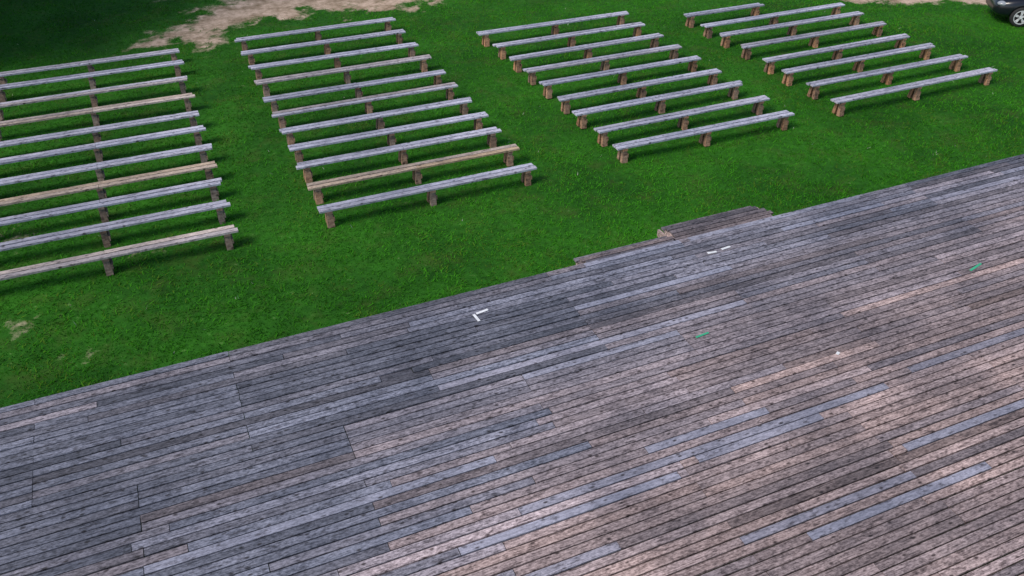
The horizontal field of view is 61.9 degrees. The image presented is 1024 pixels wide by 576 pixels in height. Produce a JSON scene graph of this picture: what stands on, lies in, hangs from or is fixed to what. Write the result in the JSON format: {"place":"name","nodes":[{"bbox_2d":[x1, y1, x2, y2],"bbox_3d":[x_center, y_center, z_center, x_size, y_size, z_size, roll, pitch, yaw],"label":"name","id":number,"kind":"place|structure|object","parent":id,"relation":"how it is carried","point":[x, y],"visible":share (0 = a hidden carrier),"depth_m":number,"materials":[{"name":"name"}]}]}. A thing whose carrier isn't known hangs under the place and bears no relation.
{"place":"outdoors","nodes":[
{"label":"outdoors","id":0,"kind":"place"},
{"bbox_2d":[0,0,1023,575],"bbox_3d":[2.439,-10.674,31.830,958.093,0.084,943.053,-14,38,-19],"label":"grass ground","id":1,"kind":"structure","parent":0,"point":[220,16],"depth_m":21.93,"materials":[{"name":"green plant"}]},
{"bbox_2d":[0,48,179,89],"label":"wooden bench","id":2,"kind":"object","parent":1,"relation":"on","point":[89,63],"visible":0.85,"depth_m":25.63,"materials":[{"name":"grey wood"}]},
{"bbox_2d":[0,60,183,102],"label":"wooden bench","id":3,"kind":"object","parent":1,"relation":"on","point":[92,81],"visible":0.92,"depth_m":24.88,"materials":[{"name":"grey wood"}]},
{"bbox_2d":[0,76,187,120],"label":"wooden bench","id":4,"kind":"object","parent":1,"relation":"on","point":[91,93],"visible":0.93,"depth_m":23.90,"materials":[{"name":"grey wood"}]},
{"bbox_2d":[0,93,194,140],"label":"wooden bench","id":5,"kind":"object","parent":1,"relation":"on","point":[92,111],"visible":0.95,"depth_m":22.92,"materials":[{"name":"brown wood"}]},
{"bbox_2d":[0,110,198,147],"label":"wooden bench","id":6,"kind":"object","parent":1,"relation":"on","point":[95,130],"visible":0.88,"depth_m":21.95,"materials":[{"name":"grey wood"}]},
{"bbox_2d":[0,125,205,164],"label":"wooden bench","id":7,"kind":"object","parent":1,"relation":"on","point":[98,152],"visible":0.95,"depth_m":21.24,"materials":[{"name":"grey wood"}]},
{"bbox_2d":[0,143,211,185],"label":"wooden bench","id":8,"kind":"object","parent":1,"relation":"on","point":[97,167],"visible":0.91,"depth_m":20.39,"materials":[{"name":"grey wood"}]},
{"bbox_2d":[0,161,216,206],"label":"wooden bench","id":9,"kind":"object","parent":1,"relation":"on","point":[101,185],"visible":0.9,"depth_m":19.63,"materials":[{"name":"brown wood"}]},
{"bbox_2d":[0,178,221,225],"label":"wooden bench","id":10,"kind":"object","parent":1,"relation":"on","point":[102,204],"visible":0.97,"depth_m":18.97,"materials":[{"name":"grey wood"}]},
{"bbox_2d":[0,200,230,250],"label":"wooden bench","id":11,"kind":"object","parent":1,"relation":"on","point":[218,206],"visible":1,"depth_m":18.16,"materials":[{"name":"grey wood"}]},
{"bbox_2d":[0,224,237,280],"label":"wooden bench","id":12,"kind":"object","parent":1,"relation":"on","point":[105,256],"visible":1,"depth_m":17.33,"materials":[{"name":"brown wood"}]},
{"bbox_2d":[234,17,395,50],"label":"wooden bench","id":13,"kind":"object","parent":1,"relation":"on","point":[318,35],"visible":0.88,"depth_m":28.08,"materials":[{"name":"grey wood"}]},
{"bbox_2d":[241,29,405,64],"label":"wooden bench","id":14,"kind":"object","parent":1,"relation":"on","point":[327,42],"visible":0.93,"depth_m":27.10,"materials":[{"name":"grey wood"}]},
{"bbox_2d":[248,42,418,79],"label":"wooden bench","id":15,"kind":"object","parent":1,"relation":"on","point":[337,61],"visible":0.93,"depth_m":26.14,"materials":[{"name":"grey wood"}]},
{"bbox_2d":[254,54,431,96],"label":"wooden bench","id":16,"kind":"object","parent":1,"relation":"on","point":[422,59],"visible":0.97,"depth_m":25.26,"materials":[{"name":"grey wood"}]},
{"bbox_2d":[262,69,445,111],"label":"wooden bench","id":17,"kind":"object","parent":1,"relation":"on","point":[436,74],"visible":0.92,"depth_m":24.25,"materials":[{"name":"grey wood"}]},
{"bbox_2d":[272,82,457,128],"bbox_3d":[-3.983,-5.036,23.642,5.238,0.447,0.305,-14,38,-19],"label":"wooden bench","id":18,"kind":"object","parent":1,"relation":"on","point":[366,100],"visible":0.94,"depth_m":23.50,"materials":[{"name":"grey wood"}]},
{"bbox_2d":[279,97,471,144],"bbox_3d":[-3.520,-4.431,22.809,5.245,0.448,0.317,-14,38,-19],"label":"wooden bench","id":19,"kind":"object","parent":1,"relation":"on","point":[378,117],"visible":0.92,"depth_m":22.66,"materials":[{"name":"grey wood"}]},
{"bbox_2d":[288,112,488,162],"bbox_3d":[-3.091,-3.874,22.041,5.249,0.449,0.318,-14,38,-18],"label":"wooden bench","id":20,"kind":"object","parent":1,"relation":"on","point":[391,131],"visible":0.92,"depth_m":21.88,"materials":[{"name":"grey wood"}]},
{"bbox_2d":[296,127,501,183],"bbox_3d":[-2.734,-3.330,21.293,5.256,0.449,0.320,-14,38,-19],"label":"wooden bench","id":21,"kind":"object","parent":1,"relation":"on","point":[490,133],"visible":0.98,"depth_m":21.16,"materials":[{"name":"grey wood"}]},
{"bbox_2d":[306,144,519,204],"bbox_3d":[-2.271,-2.744,20.486,5.243,0.448,0.321,-14,38,-19],"label":"wooden bench","id":22,"kind":"object","parent":1,"relation":"on","point":[416,167],"visible":1,"depth_m":20.32,"materials":[{"name":"brown wood"}]},
{"bbox_2d":[317,163,536,227],"bbox_3d":[-1.851,-2.144,19.662,5.209,0.446,0.314,-14,38,-19],"label":"wooden bench","id":23,"kind":"object","parent":1,"relation":"on","point":[430,189],"visible":1,"depth_m":19.52,"materials":[{"name":"grey wood"}]},
{"bbox_2d":[0,154,1023,575],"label":"wooden deck","id":24,"kind":"structure","parent":1,"relation":"on","point":[524,418],"depth_m":13.14,"materials":[{"name":"grey wood"}]},
{"bbox_2d":[473,309,487,320],"bbox_3d":[-0.530,0.487,15.414,0.328,0.004,0.241,-20,41,-25],"label":"tape mark","id":25,"kind":"object","parent":24,"relation":"on","point":[476,317],"visible":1,"depth_m":15.45,"materials":[{"name":"white plastic"}]},
{"bbox_2d":[707,246,729,253],"bbox_3d":[4.163,-0.761,17.160,0.565,0.004,0.085,-16,39,-21],"label":"tape mark","id":26,"kind":"object","parent":24,"relation":"on","point":[716,251],"visible":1,"depth_m":17.11,"materials":[{"name":"white plastic"}]},
{"bbox_2d":[476,11,628,46],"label":"wooden bench","id":27,"kind":"object","parent":1,"relation":"on","point":[554,29],"visible":0.95,"depth_m":28.60,"materials":[{"name":"grey wood"}]},
{"bbox_2d":[492,22,644,59],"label":"wooden bench","id":28,"kind":"object","parent":1,"relation":"on","point":[637,30],"visible":0.94,"depth_m":27.72,"materials":[{"name":"grey wood"}]},
{"bbox_2d":[509,33,663,72],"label":"wooden bench","id":29,"kind":"object","parent":1,"relation":"on","point":[587,49],"visible":0.94,"depth_m":26.82,"materials":[{"name":"grey wood"}]},
{"bbox_2d":[523,44,681,84],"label":"wooden bench","id":30,"kind":"object","parent":1,"relation":"on","point":[604,66],"visible":0.96,"depth_m":26.05,"materials":[{"name":"grey wood"}]},
{"bbox_2d":[539,55,700,98],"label":"wooden bench","id":31,"kind":"object","parent":1,"relation":"on","point":[621,79],"visible":0.99,"depth_m":25.23,"materials":[{"name":"grey wood"}]},
{"bbox_2d":[574,236,675,264],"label":"wooden steps","id":32,"kind":"structure","parent":1,"relation":"on","point":[622,250],"depth_m":17.56,"materials":[{"name":"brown wood"}]},
{"bbox_2d":[557,68,721,113],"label":"wooden bench","id":33,"kind":"object","parent":1,"relation":"on","point":[564,100],"visible":0.97,"depth_m":24.41,"materials":[{"name":"grey wood"}]},
{"bbox_2d":[572,80,742,128],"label":"wooden bench","id":34,"kind":"object","parent":1,"relation":"on","point":[661,99],"visible":1,"depth_m":23.66,"materials":[{"name":"grey wood"}]},
{"bbox_2d":[594,95,769,146],"bbox_3d":[4.619,-4.499,22.942,5.368,0.448,0.309,-14,38,-19],"label":"wooden bench","id":35,"kind":"object","parent":1,"relation":"on","point":[684,115],"visible":0.99,"depth_m":22.80,"materials":[{"name":"grey wood"}]},
{"bbox_2d":[612,110,794,162],"bbox_3d":[5.019,-3.933,22.164,5.360,0.445,0.318,-14,38,-19],"label":"wooden bench","id":36,"kind":"object","parent":1,"relation":"on","point":[705,132],"visible":1,"depth_m":22.03,"materials":[{"name":"grey wood"}]},
{"bbox_2d":[657,206,772,240],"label":"wooden steps","id":37,"kind":"structure","parent":1,"relation":"on","point":[705,224],"depth_m":18.40,"materials":[{"name":"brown wood"}]},
{"bbox_2d":[684,3,764,27],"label":"wooden bench","id":38,"kind":"object","parent":1,"relation":"on","point":[690,21],"visible":0.94,"depth_m":29.69,"materials":[{"name":"grey wood"}]},
{"bbox_2d":[700,2,844,38],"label":"wooden bench","id":39,"kind":"object","parent":1,"relation":"on","point":[708,31],"visible":0.9,"depth_m":29.33,"materials":[{"name":"grey wood"}]},
{"bbox_2d":[719,11,863,48],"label":"wooden bench","id":40,"kind":"object","parent":1,"relation":"on","point":[792,29],"visible":0.95,"depth_m":28.64,"materials":[{"name":"grey wood"}]},
{"bbox_2d":[740,21,885,59],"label":"wooden bench","id":41,"kind":"object","parent":1,"relation":"on","point":[877,31],"visible":1,"depth_m":27.80,"materials":[{"name":"grey wood"}]},
{"bbox_2d":[762,33,909,74],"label":"wooden bench","id":42,"kind":"object","parent":1,"relation":"on","point":[901,39],"visible":0.96,"depth_m":26.82,"materials":[{"name":"grey wood"}]},
{"bbox_2d":[781,43,934,85],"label":"wooden bench","id":43,"kind":"object","parent":1,"relation":"on","point":[859,61],"visible":0.98,"depth_m":26.12,"materials":[{"name":"grey wood"}]},
{"bbox_2d":[806,54,967,99],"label":"wooden bench","id":44,"kind":"object","parent":1,"relation":"on","point":[888,73],"visible":1,"depth_m":25.35,"materials":[{"name":"grey wood"}]},
{"bbox_2d":[830,67,997,116],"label":"wooden bench","id":45,"kind":"object","parent":1,"relation":"on","point":[915,88],"visible":1,"depth_m":24.45,"materials":[{"name":"grey wood"}]},
{"bbox_2d":[986,0,1023,26],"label":"parked car","id":46,"kind":"object","parent":1,"relation":"on","point":[1013,10],"visible":1,"depth_m":29.45,"materials":[{"name":"paint"}]}
]}

